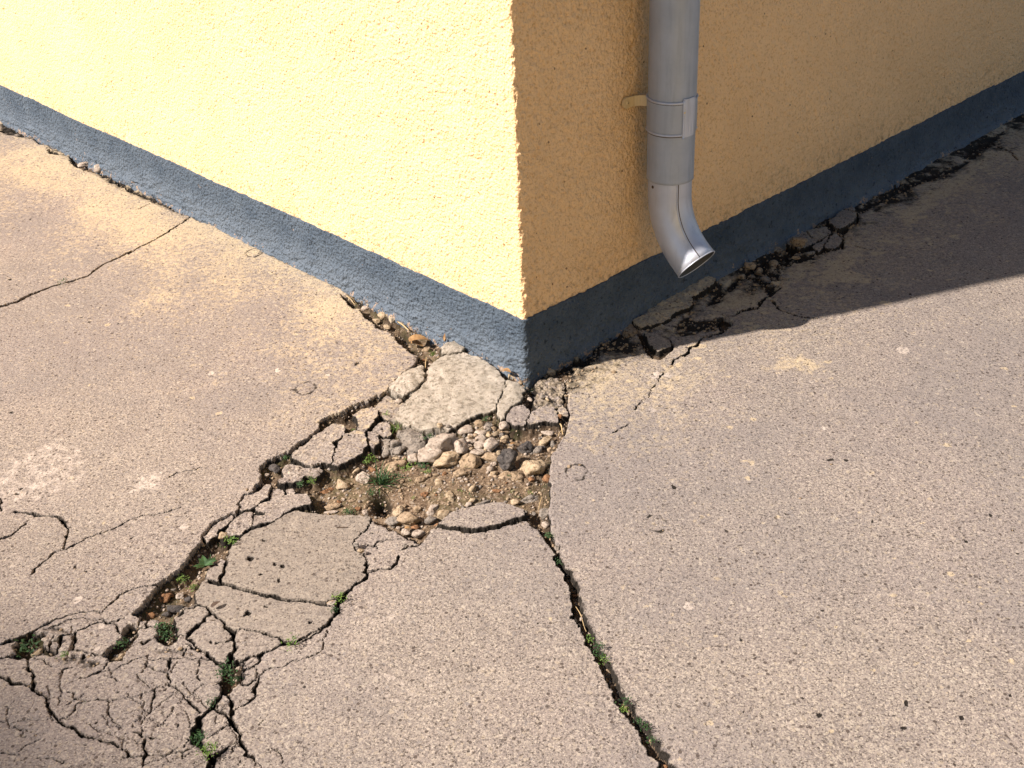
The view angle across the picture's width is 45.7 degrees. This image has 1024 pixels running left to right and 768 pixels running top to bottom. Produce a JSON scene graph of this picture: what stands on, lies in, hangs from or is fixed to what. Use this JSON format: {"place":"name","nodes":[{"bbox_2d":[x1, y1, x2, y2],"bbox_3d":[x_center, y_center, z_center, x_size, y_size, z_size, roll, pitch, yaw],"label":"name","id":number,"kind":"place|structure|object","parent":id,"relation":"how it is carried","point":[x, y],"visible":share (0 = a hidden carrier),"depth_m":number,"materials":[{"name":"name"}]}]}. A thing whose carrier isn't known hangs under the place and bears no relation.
{"place":"outdoors","nodes":[
{"label":"outdoors","id":0,"kind":"place"},
{"bbox_2d":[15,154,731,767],"bbox_3d":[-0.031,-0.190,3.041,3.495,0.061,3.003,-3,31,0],"label":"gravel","id":1,"kind":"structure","parent":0,"point":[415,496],"depth_m":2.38,"materials":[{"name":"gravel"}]},
{"bbox_2d":[17,153,730,767],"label":"soil","id":2,"kind":"structure","parent":0,"point":[431,487],"depth_m":2.38,"materials":[{"name":"soil"}]},
{"bbox_2d":[15,634,40,657],"bbox_3d":[-0.810,0.438,2.031,0.046,0.018,0.052,-21,36,-28],"label":"weed","id":3,"kind":"object","parent":2,"relation":"on","point":[22,645],"visible":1,"depth_m":2.03,"materials":[{"name":"green plant"}]},
{"bbox_2d":[31,649,42,656],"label":"stone","id":4,"kind":"object","parent":2,"relation":"on","point":[38,652],"visible":0.94,"depth_m":2.02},
{"bbox_2d":[77,162,88,167],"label":"stone","id":5,"kind":"object","parent":2,"relation":"on","point":[82,164],"visible":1,"depth_m":3.97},
{"bbox_2d":[146,612,154,619],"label":"stone","id":6,"kind":"object","parent":2,"relation":"on","point":[150,615],"visible":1,"depth_m":2.10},
{"bbox_2d":[159,593,170,602],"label":"stone","id":7,"kind":"object","parent":2,"relation":"on","point":[164,598],"visible":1,"depth_m":2.14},
{"bbox_2d":[154,618,179,635],"bbox_3d":[-0.585,0.409,2.049,0.044,0.012,0.037,-25,37,-31],"label":"weed","id":8,"kind":"object","parent":2,"relation":"on","point":[163,625],"visible":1,"depth_m":2.05,"materials":[{"name":"green plant"}]},
{"bbox_2d":[159,628,176,640],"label":"weed","id":9,"kind":"object","parent":2,"relation":"on","point":[167,634],"visible":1,"depth_m":2.04,"materials":[{"name":"green plant"}]},
{"bbox_2d":[167,605,184,612],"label":"stone","id":10,"kind":"object","parent":2,"relation":"on","point":[174,608],"visible":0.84,"depth_m":2.11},
{"bbox_2d":[173,606,210,639],"bbox_3d":[-0.550,0.410,2.071,0.057,0.023,0.078,14,35,26],"label":"concrete plate","id":11,"kind":"object","parent":2,"relation":"on","point":[191,620],"visible":0.98,"depth_m":2.06,"materials":[{"name":"concrete"}]},
{"bbox_2d":[189,725,211,747],"bbox_3d":[-0.473,0.538,1.845,0.042,0.017,0.044,-3,31,0],"label":"weed","id":12,"kind":"object","parent":2,"relation":"on","point":[200,735],"visible":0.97,"depth_m":1.84,"materials":[{"name":"green plant"}]},
{"bbox_2d":[193,555,216,568],"bbox_3d":[-0.557,0.324,2.204,0.044,0.016,0.048,-3,31,0],"label":"leafy weed","id":13,"kind":"object","parent":2,"relation":"on","point":[204,561],"visible":1,"depth_m":2.21,"materials":[{"name":"green plant"}]},
{"bbox_2d":[195,741,217,763],"bbox_3d":[-0.452,0.543,1.795,0.034,0.011,0.040,12,34,23],"label":"weed","id":14,"kind":"object","parent":2,"relation":"on","point":[204,749],"visible":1,"depth_m":1.80,"materials":[{"name":"green plant"}]},
{"bbox_2d":[187,615,234,669],"bbox_3d":[-0.492,0.438,2.028,0.124,0.032,0.069,25,41,37],"label":"concrete plate","id":15,"kind":"object","parent":2,"relation":"on","point":[212,640],"visible":0.98,"depth_m":2.02,"materials":[{"name":"concrete"}]},
{"bbox_2d":[205,566,224,584],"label":"concrete piece","id":16,"kind":"object","parent":2,"relation":"on","point":[215,573],"visible":0.91,"depth_m":2.17,"materials":[{"name":"concrete"}]},
{"bbox_2d":[202,515,234,548],"bbox_3d":[-0.554,0.279,2.289,0.032,0.024,0.093,8,33,17],"label":"concrete piece","id":17,"kind":"object","parent":2,"relation":"on","point":[210,539],"visible":0.97,"depth_m":2.27,"materials":[{"name":"concrete"}]},
{"bbox_2d":[216,559,226,568],"bbox_3d":[-0.530,0.334,2.211,0.022,0.022,0.032,-3,31,0],"label":"concrete chip","id":18,"kind":"object","parent":2,"relation":"on","point":[221,562],"visible":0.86,"depth_m":2.21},
{"bbox_2d":[218,532,227,538],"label":"stone","id":19,"kind":"object","parent":2,"relation":"on","point":[222,535],"visible":1,"depth_m":2.25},
{"bbox_2d":[215,657,237,678],"bbox_3d":[-0.460,0.453,1.937,0.038,0.016,0.038,-23,37,-30],"label":"weed","id":20,"kind":"object","parent":2,"relation":"on","point":[225,671],"visible":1,"depth_m":1.94,"materials":[{"name":"green plant"}]},
{"bbox_2d":[224,674,242,690],"bbox_3d":[-0.447,0.473,1.940,0.028,0.013,0.037,24,40,36],"label":"weed","id":21,"kind":"object","parent":2,"relation":"on","point":[237,678],"visible":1,"depth_m":1.94,"materials":[{"name":"green plant"}]},
{"bbox_2d":[220,512,253,546],"bbox_3d":[-0.517,0.275,2.293,0.058,0.024,0.088,-3,31,0],"label":"concrete piece","id":22,"kind":"object","parent":2,"relation":"on","point":[239,526],"visible":0.94,"depth_m":2.28,"materials":[{"name":"concrete"}]},
{"bbox_2d":[238,484,272,515],"bbox_3d":[-0.499,0.228,2.361,0.052,0.022,0.104,20,38,33],"label":"concrete piece","id":23,"kind":"object","parent":2,"relation":"on","point":[250,503],"visible":0.98,"depth_m":2.35,"materials":[{"name":"concrete"}]},
{"bbox_2d":[233,629,287,667],"bbox_3d":[-0.420,0.444,2.014,0.096,0.035,0.080,-3,31,0],"label":"concrete plate","id":24,"kind":"object","parent":2,"relation":"on","point":[250,644],"visible":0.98,"depth_m":2.00,"materials":[{"name":"concrete"}]},
{"bbox_2d":[194,579,336,645],"bbox_3d":[-0.437,0.403,2.083,0.275,0.034,0.111,8,33,17],"label":"smooth plate","id":25,"kind":"object","parent":2,"relation":"on","point":[233,611],"visible":0.99,"depth_m":2.07,"materials":[{"name":"concrete"}]},
{"bbox_2d":[269,464,281,473],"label":"stone","id":26,"kind":"object","parent":2,"relation":"on","point":[274,468],"visible":1,"depth_m":2.45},
{"bbox_2d":[270,489,285,500],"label":"concrete piece","id":27,"kind":"object","parent":2,"relation":"on","point":[275,493],"visible":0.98,"depth_m":2.37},
{"bbox_2d":[251,493,314,529],"bbox_3d":[-0.447,0.244,2.330,0.138,0.023,0.074,-22,36,-28],"label":"concrete piece","id":28,"kind":"object","parent":2,"relation":"on","point":[267,513],"visible":0.99,"depth_m":2.33,"materials":[{"name":"concrete"}]},
{"bbox_2d":[286,488,297,494],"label":"concrete piece","id":29,"kind":"object","parent":2,"relation":"on","point":[292,491],"visible":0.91,"depth_m":2.38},
{"bbox_2d":[212,511,372,606],"bbox_3d":[-0.396,0.322,2.209,0.280,0.033,0.274,-3,31,0],"label":"smooth plate","id":30,"kind":"object","parent":2,"relation":"on","point":[306,557],"visible":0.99,"depth_m":2.19,"materials":[{"name":"concrete"}]},
{"bbox_2d":[277,464,325,490],"bbox_3d":[-0.422,0.185,2.439,0.094,0.026,0.078,-3,31,0],"label":"concrete piece","id":31,"kind":"object","parent":2,"relation":"on","point":[292,475],"visible":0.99,"depth_m":2.42,"materials":[{"name":"concrete"}]},
{"bbox_2d":[289,440,335,468],"bbox_3d":[-0.406,0.149,2.488,0.096,0.028,0.094,-3,31,0],"label":"concrete piece","id":32,"kind":"object","parent":2,"relation":"on","point":[315,453],"visible":1,"depth_m":2.47,"materials":[{"name":"concrete"}]},
{"bbox_2d":[309,424,348,446],"bbox_3d":[-0.385,0.110,2.554,0.082,0.023,0.074,-3,31,0],"label":"concrete piece","id":33,"kind":"object","parent":2,"relation":"on","point":[333,433],"visible":0.96,"depth_m":2.54,"materials":[{"name":"concrete"}]},
{"bbox_2d":[323,502,340,510],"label":"stone","id":34,"kind":"object","parent":2,"relation":"on","point":[332,506],"visible":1,"depth_m":2.35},
{"bbox_2d":[336,479,349,489],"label":"stone","id":35,"kind":"object","parent":2,"relation":"on","point":[341,484],"visible":1,"depth_m":2.41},
{"bbox_2d":[331,430,369,470],"bbox_3d":[-0.330,0.138,2.498,0.074,0.027,0.126,-3,31,0],"label":"concrete piece","id":36,"kind":"object","parent":2,"relation":"on","point":[353,448],"visible":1,"depth_m":2.48,"materials":[{"name":"concrete"}]},
{"bbox_2d":[355,471,371,483],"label":"stone","id":37,"kind":"object","parent":2,"relation":"on","point":[359,476],"visible":0.94,"depth_m":2.42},
{"bbox_2d":[352,408,380,435],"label":"concrete piece","id":38,"kind":"object","parent":2,"relation":"on","point":[365,420],"visible":0.99,"depth_m":2.59,"materials":[{"name":"concrete"}]},
{"bbox_2d":[366,431,380,455],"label":"concrete piece","id":39,"kind":"object","parent":2,"relation":"on","point":[373,437],"visible":1,"depth_m":2.51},
{"bbox_2d":[377,312,385,320],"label":"stone","id":40,"kind":"object","parent":2,"relation":"on","point":[381,315],"visible":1,"depth_m":2.99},
{"bbox_2d":[372,422,393,439],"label":"concrete piece","id":41,"kind":"object","parent":2,"relation":"on","point":[383,430],"visible":0.99,"depth_m":2.55,"materials":[{"name":"concrete"}]},
{"bbox_2d":[360,456,409,496],"bbox_3d":[-0.255,0.186,2.406,0.107,0.041,0.099,-3,31,0],"label":"grass tuft","id":42,"kind":"object","parent":2,"relation":"on","point":[384,480],"visible":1,"depth_m":2.42,"materials":[{"name":"green plant"}]},
{"bbox_2d":[380,438,391,452],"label":"rubble stone","id":43,"kind":"object","parent":2,"relation":"on","point":[384,443],"visible":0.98,"depth_m":2.52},
{"bbox_2d":[382,445,389,457],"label":"stone","id":44,"kind":"object","parent":2,"relation":"on","point":[386,452],"visible":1,"depth_m":2.50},
{"bbox_2d":[375,395,403,422],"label":"concrete piece","id":45,"kind":"object","parent":2,"relation":"on","point":[388,403],"visible":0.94,"depth_m":2.63,"materials":[{"name":"concrete"}]},
{"bbox_2d":[385,517,398,525],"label":"stone","id":46,"kind":"object","parent":2,"relation":"on","point":[390,521],"visible":1,"depth_m":2.30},
{"bbox_2d":[385,459,406,472],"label":"stone","id":47,"kind":"object","parent":2,"relation":"on","point":[394,466],"visible":0.97,"depth_m":2.46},
{"bbox_2d":[389,439,402,456],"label":"rubble stone","id":48,"kind":"object","parent":2,"relation":"on","point":[392,450],"visible":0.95,"depth_m":2.50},
{"bbox_2d":[390,440,401,447],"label":"stone","id":49,"kind":"object","parent":48,"relation":"on","point":[395,443],"visible":1,"depth_m":2.50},
{"bbox_2d":[392,505,404,516],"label":"stone","id":50,"kind":"object","parent":2,"relation":"on","point":[398,510],"visible":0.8,"depth_m":2.33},
{"bbox_2d":[393,446,406,454],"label":"stone","id":51,"kind":"object","parent":2,"relation":"on","point":[399,450],"visible":1,"depth_m":2.49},
{"bbox_2d":[401,528,410,535],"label":"stone","id":52,"kind":"object","parent":2,"relation":"on","point":[405,532],"visible":1,"depth_m":2.27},
{"bbox_2d":[387,365,425,402],"bbox_3d":[-0.227,0.003,2.708,0.071,0.045,0.135,12,34,22],"label":"stone chunk","id":53,"kind":"object","parent":2,"relation":"on","point":[405,385],"visible":0.98,"depth_m":2.68,"materials":[{"name":"stone"}]},
{"bbox_2d":[397,511,421,527],"bbox_3d":[-0.195,0.259,2.302,0.048,0.030,0.030,-3,31,0],"label":"stone","id":54,"kind":"object","parent":2,"relation":"on","point":[405,519],"visible":1,"depth_m":2.29,"materials":[{"name":"stone"}]},
{"bbox_2d":[396,428,426,455],"bbox_3d":[-0.208,0.126,2.521,0.066,0.036,0.092,-3,31,0],"label":"rubble stone","id":55,"kind":"object","parent":2,"relation":"on","point":[407,437],"visible":0.94,"depth_m":2.52,"materials":[{"name":"stone"}]},
{"bbox_2d":[407,453,417,464],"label":"stone","id":56,"kind":"object","parent":2,"relation":"on","point":[412,458],"visible":0.99,"depth_m":2.46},
{"bbox_2d":[412,530,425,537],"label":"stone","id":57,"kind":"object","parent":2,"relation":"on","point":[418,533],"visible":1,"depth_m":2.26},
{"bbox_2d":[409,334,429,341],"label":"dry leaf","id":58,"kind":"object","parent":2,"relation":"on","point":[415,337],"visible":1,"depth_m":2.88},
{"bbox_2d":[415,476,425,483],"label":"stone","id":59,"kind":"object","parent":2,"relation":"on","point":[419,479],"visible":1,"depth_m":2.42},
{"bbox_2d":[417,446,442,463],"bbox_3d":[-0.165,0.146,2.472,0.055,0.032,0.051,-3,31,0],"label":"stone","id":60,"kind":"object","parent":2,"relation":"on","point":[431,455],"visible":0.93,"depth_m":2.46,"materials":[{"name":"stone"}]},
{"bbox_2d":[424,516,436,523],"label":"stone","id":61,"kind":"object","parent":2,"relation":"on","point":[430,519],"visible":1,"depth_m":2.29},
{"bbox_2d":[428,504,438,510],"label":"stone","id":62,"kind":"object","parent":2,"relation":"on","point":[434,507],"visible":1,"depth_m":2.33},
{"bbox_2d":[425,433,458,451],"bbox_3d":[-0.144,0.126,2.495,0.073,0.041,0.039,-20,35,-26],"label":"stone","id":63,"kind":"object","parent":2,"relation":"on","point":[444,442],"visible":0.78,"depth_m":2.48,"materials":[{"name":"stone"}]},
{"bbox_2d":[437,509,450,518],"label":"stone","id":64,"kind":"object","parent":2,"relation":"on","point":[442,513],"visible":0.86,"depth_m":2.31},
{"bbox_2d":[433,451,459,467],"bbox_3d":[-0.133,0.155,2.449,0.055,0.028,0.050,-3,31,0],"label":"stone","id":65,"kind":"object","parent":2,"relation":"on","point":[447,459],"visible":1,"depth_m":2.44,"materials":[{"name":"stone"}]},
{"bbox_2d":[391,352,505,435],"bbox_3d":[-0.117,0.028,2.663,0.210,0.041,0.324,8,33,17],"label":"stone slab","id":66,"kind":"object","parent":2,"relation":"on","point":[456,392],"depth_m":2.63,"materials":[{"name":"stone"}]},
{"bbox_2d":[445,491,453,501],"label":"stone","id":67,"kind":"object","parent":2,"relation":"on","point":[449,495],"visible":1,"depth_m":2.34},
{"bbox_2d":[440,341,466,356],"bbox_3d":[-0.136,-0.078,2.813,0.062,0.029,0.060,-3,31,0],"label":"stone chunk","id":68,"kind":"object","parent":2,"relation":"on","point":[450,348],"visible":1,"depth_m":2.80,"materials":[{"name":"stone"}]},
{"bbox_2d":[454,438,468,453],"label":"stone","id":69,"kind":"object","parent":2,"relation":"on","point":[461,447],"visible":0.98,"depth_m":2.47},
{"bbox_2d":[453,467,471,478],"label":"stone","id":70,"kind":"object","parent":2,"relation":"on","point":[462,471],"visible":1,"depth_m":2.40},
{"bbox_2d":[457,425,472,434],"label":"stone","id":71,"kind":"object","parent":2,"relation":"on","point":[466,429],"visible":1,"depth_m":2.53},
{"bbox_2d":[459,453,481,467],"bbox_3d":[-0.086,0.154,2.434,0.040,0.025,0.040,26,41,38],"label":"stone","id":72,"kind":"object","parent":2,"relation":"on","point":[469,460],"visible":1,"depth_m":2.43,"materials":[{"name":"stone"}]},
{"bbox_2d":[470,449,486,455],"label":"stone","id":73,"kind":"object","parent":2,"relation":"on","point":[479,452],"visible":0.93,"depth_m":2.46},
{"bbox_2d":[474,440,484,448],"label":"stone","id":74,"kind":"object","parent":2,"relation":"on","point":[479,444],"visible":1,"depth_m":2.48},
{"bbox_2d":[474,419,484,427],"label":"stone","id":75,"kind":"object","parent":2,"relation":"on","point":[479,423],"visible":1,"depth_m":2.54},
{"bbox_2d":[475,434,486,440],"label":"stone","id":76,"kind":"object","parent":2,"relation":"on","point":[481,437],"visible":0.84,"depth_m":2.50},
{"bbox_2d":[436,502,527,533],"bbox_3d":[-0.057,0.257,2.282,0.172,0.032,0.088,-3,31,0],"label":"slab shard","id":77,"kind":"object","parent":2,"relation":"on","point":[486,517],"visible":0.99,"depth_m":2.27,"materials":[{"name":"concrete"}]},
{"bbox_2d":[481,452,498,462],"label":"stone","id":78,"kind":"object","parent":2,"relation":"on","point":[489,456],"visible":0.86,"depth_m":2.44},
{"bbox_2d":[483,437,498,450],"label":"stone","id":79,"kind":"object","parent":2,"relation":"on","point":[491,443],"visible":1,"depth_m":2.46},
{"bbox_2d":[499,421,509,429],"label":"stone","id":80,"kind":"object","parent":2,"relation":"on","point":[503,425],"visible":1,"depth_m":2.54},
{"bbox_2d":[498,471,511,479],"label":"stone","id":81,"kind":"object","parent":2,"relation":"on","point":[503,476],"visible":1,"depth_m":2.40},
{"bbox_2d":[497,448,517,470],"bbox_3d":[-0.008,0.154,2.425,0.035,0.047,0.043,22,39,35],"label":"stone","id":82,"kind":"object","parent":2,"relation":"on","point":[506,459],"visible":0.99,"depth_m":2.41,"materials":[{"name":"stone"}]},
{"bbox_2d":[496,380,526,421],"bbox_3d":[-0.002,0.042,2.619,0.056,0.030,0.156,4,32,11],"label":"stone chunk","id":83,"kind":"object","parent":2,"relation":"on","point":[514,394],"visible":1,"depth_m":2.62,"materials":[{"name":"stone"}]},
{"bbox_2d":[511,471,523,481],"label":"stone","id":84,"kind":"object","parent":2,"relation":"on","point":[517,476],"visible":1,"depth_m":2.39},
{"bbox_2d":[506,405,530,429],"bbox_3d":[0.014,0.073,2.578,0.056,0.027,0.082,-3,31,0],"label":"concrete block","id":85,"kind":"object","parent":2,"relation":"on","point":[517,417],"depth_m":2.56,"materials":[{"name":"concrete"}]},
{"bbox_2d":[516,441,532,452],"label":"stone","id":86,"kind":"object","parent":2,"relation":"on","point":[526,447],"visible":0.96,"depth_m":2.48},
{"bbox_2d":[28,116,1023,735],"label":"gravel","id":87,"kind":"structure","parent":2,"relation":"on","point":[646,330],"depth_m":2.88,"materials":[{"name":"gravel"}]},
{"bbox_2d":[632,276,717,330],"bbox_3d":[0.403,-0.195,2.962,0.085,0.037,0.319,23,40,36],"label":"mortar plate","id":88,"kind":"object","parent":87,"relation":"on","point":[666,311],"visible":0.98,"depth_m":2.93,"materials":[{"name":"concrete"}]},
{"bbox_2d":[786,227,832,255],"bbox_3d":[0.802,-0.384,3.269,0.174,0.038,0.084,-24,37,-31],"label":"mortar plate","id":89,"kind":"object","parent":87,"relation":"on","point":[813,236],"visible":0.83,"depth_m":3.25,"materials":[{"name":"concrete"}]},
{"bbox_2d":[789,237,807,246],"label":"stone","id":90,"kind":"object","parent":89,"relation":"on","point":[798,241],"visible":1,"depth_m":3.20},
{"bbox_2d":[521,494,538,503],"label":"stone","id":91,"kind":"object","parent":2,"relation":"on","point":[532,498],"visible":1,"depth_m":2.35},
{"bbox_2d":[520,460,546,474],"bbox_3d":[0.042,0.169,2.418,0.058,0.034,0.038,-3,31,0],"label":"stone","id":92,"kind":"object","parent":2,"relation":"on","point":[533,467],"visible":1,"depth_m":2.41,"materials":[{"name":"stone"}]},
{"bbox_2d":[533,445,541,453],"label":"stone","id":93,"kind":"object","parent":2,"relation":"on","point":[537,449],"visible":1,"depth_m":2.48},
{"bbox_2d":[527,406,559,429],"bbox_3d":[0.066,0.073,2.576,0.072,0.026,0.072,-3,31,0],"label":"concrete block","id":94,"kind":"object","parent":2,"relation":"on","point":[544,416],"depth_m":2.56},
{"bbox_2d":[539,508,548,518],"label":"stone","id":95,"kind":"object","parent":2,"relation":"on","point":[543,513],"visible":0.96,"depth_m":2.29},
{"bbox_2d":[542,474,549,482],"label":"stone","id":96,"kind":"object","parent":2,"relation":"on","point":[545,478],"visible":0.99,"depth_m":2.38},
{"bbox_2d":[538,435,553,445],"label":"stone","id":97,"kind":"object","parent":2,"relation":"on","point":[545,441],"visible":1,"depth_m":2.51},
{"bbox_2d":[541,430,554,435],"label":"stone","id":98,"kind":"object","parent":2,"relation":"on","point":[547,433],"visible":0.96,"depth_m":2.54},
{"bbox_2d":[532,377,566,410],"bbox_3d":[0.081,0.028,2.656,0.078,0.031,0.134,-3,31,0],"label":"crumbled concrete","id":99,"kind":"object","parent":2,"relation":"on","point":[553,390],"visible":0.98,"depth_m":2.65,"materials":[{"name":"concrete"}]},
{"bbox_2d":[557,405,569,423],"bbox_3d":[0.109,0.062,2.586,0.030,0.018,0.058,-3,31,0],"label":"concrete chip","id":100,"kind":"object","parent":2,"relation":"on","point":[562,410],"visible":1,"depth_m":2.57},
{"bbox_2d":[622,324,637,336],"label":"rubble stone","id":101,"kind":"object","parent":2,"relation":"on","point":[630,330],"visible":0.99,"depth_m":2.85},
{"bbox_2d":[643,332,672,356],"bbox_3d":[0.340,-0.089,2.814,0.062,0.027,0.092,-3,31,0],"label":"slab shard","id":102,"kind":"object","parent":2,"relation":"on","point":[657,345],"visible":1,"depth_m":2.80,"materials":[{"name":"concrete"}]},
{"bbox_2d":[810,235,828,255],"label":"mortar plate","id":103,"kind":"object","parent":2,"relation":"on","point":[817,248],"visible":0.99,"depth_m":3.20,"materials":[{"name":"concrete"}]},
{"bbox_2d":[823,233,843,252],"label":"mortar plate","id":104,"kind":"object","parent":2,"relation":"on","point":[834,242],"visible":0.99,"depth_m":3.21,"materials":[{"name":"concrete"}]},
{"bbox_2d":[826,206,858,233],"bbox_3d":[0.920,-0.447,3.353,0.073,0.039,0.176,19,37,32],"label":"mortar plate","id":105,"kind":"object","parent":2,"relation":"on","point":[843,221],"visible":0.99,"depth_m":3.33,"materials":[{"name":"concrete"}]},
{"bbox_2d":[0,114,1023,767],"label":"pavement","id":106,"kind":"structure","parent":0,"point":[172,384],"depth_m":2.26,"materials":[{"name":"concrete"}]},
{"bbox_2d":[329,591,346,604],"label":"weed","id":107,"kind":"object","parent":106,"relation":"on","point":[340,595],"visible":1,"depth_m":2.08,"materials":[{"name":"green plant"}]},
{"bbox_2d":[0,0,1023,388],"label":"building","id":108,"kind":"structure","parent":106,"relation":"on","point":[468,174],"depth_m":2.93,"materials":[{"name":"paint"}]},
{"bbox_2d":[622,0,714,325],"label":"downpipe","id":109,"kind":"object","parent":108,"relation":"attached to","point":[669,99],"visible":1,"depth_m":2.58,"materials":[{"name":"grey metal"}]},
{"bbox_2d":[744,262,755,269],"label":"stone","id":110,"kind":"object","parent":106,"relation":"on","point":[750,265],"visible":1,"depth_m":3.12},
{"bbox_2d":[754,267,762,275],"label":"stone","id":111,"kind":"object","parent":106,"relation":"on","point":[758,271],"visible":1,"depth_m":3.11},
{"bbox_2d":[760,276,770,282],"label":"stone","id":112,"kind":"object","parent":106,"relation":"on","point":[764,279],"visible":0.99,"depth_m":3.07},
{"bbox_2d":[769,260,778,266],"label":"stone","id":113,"kind":"object","parent":106,"relation":"on","point":[774,263],"visible":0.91,"depth_m":3.14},
{"bbox_2d":[779,274,789,280],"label":"stone","id":114,"kind":"object","parent":106,"relation":"on","point":[786,277],"visible":1,"depth_m":3.06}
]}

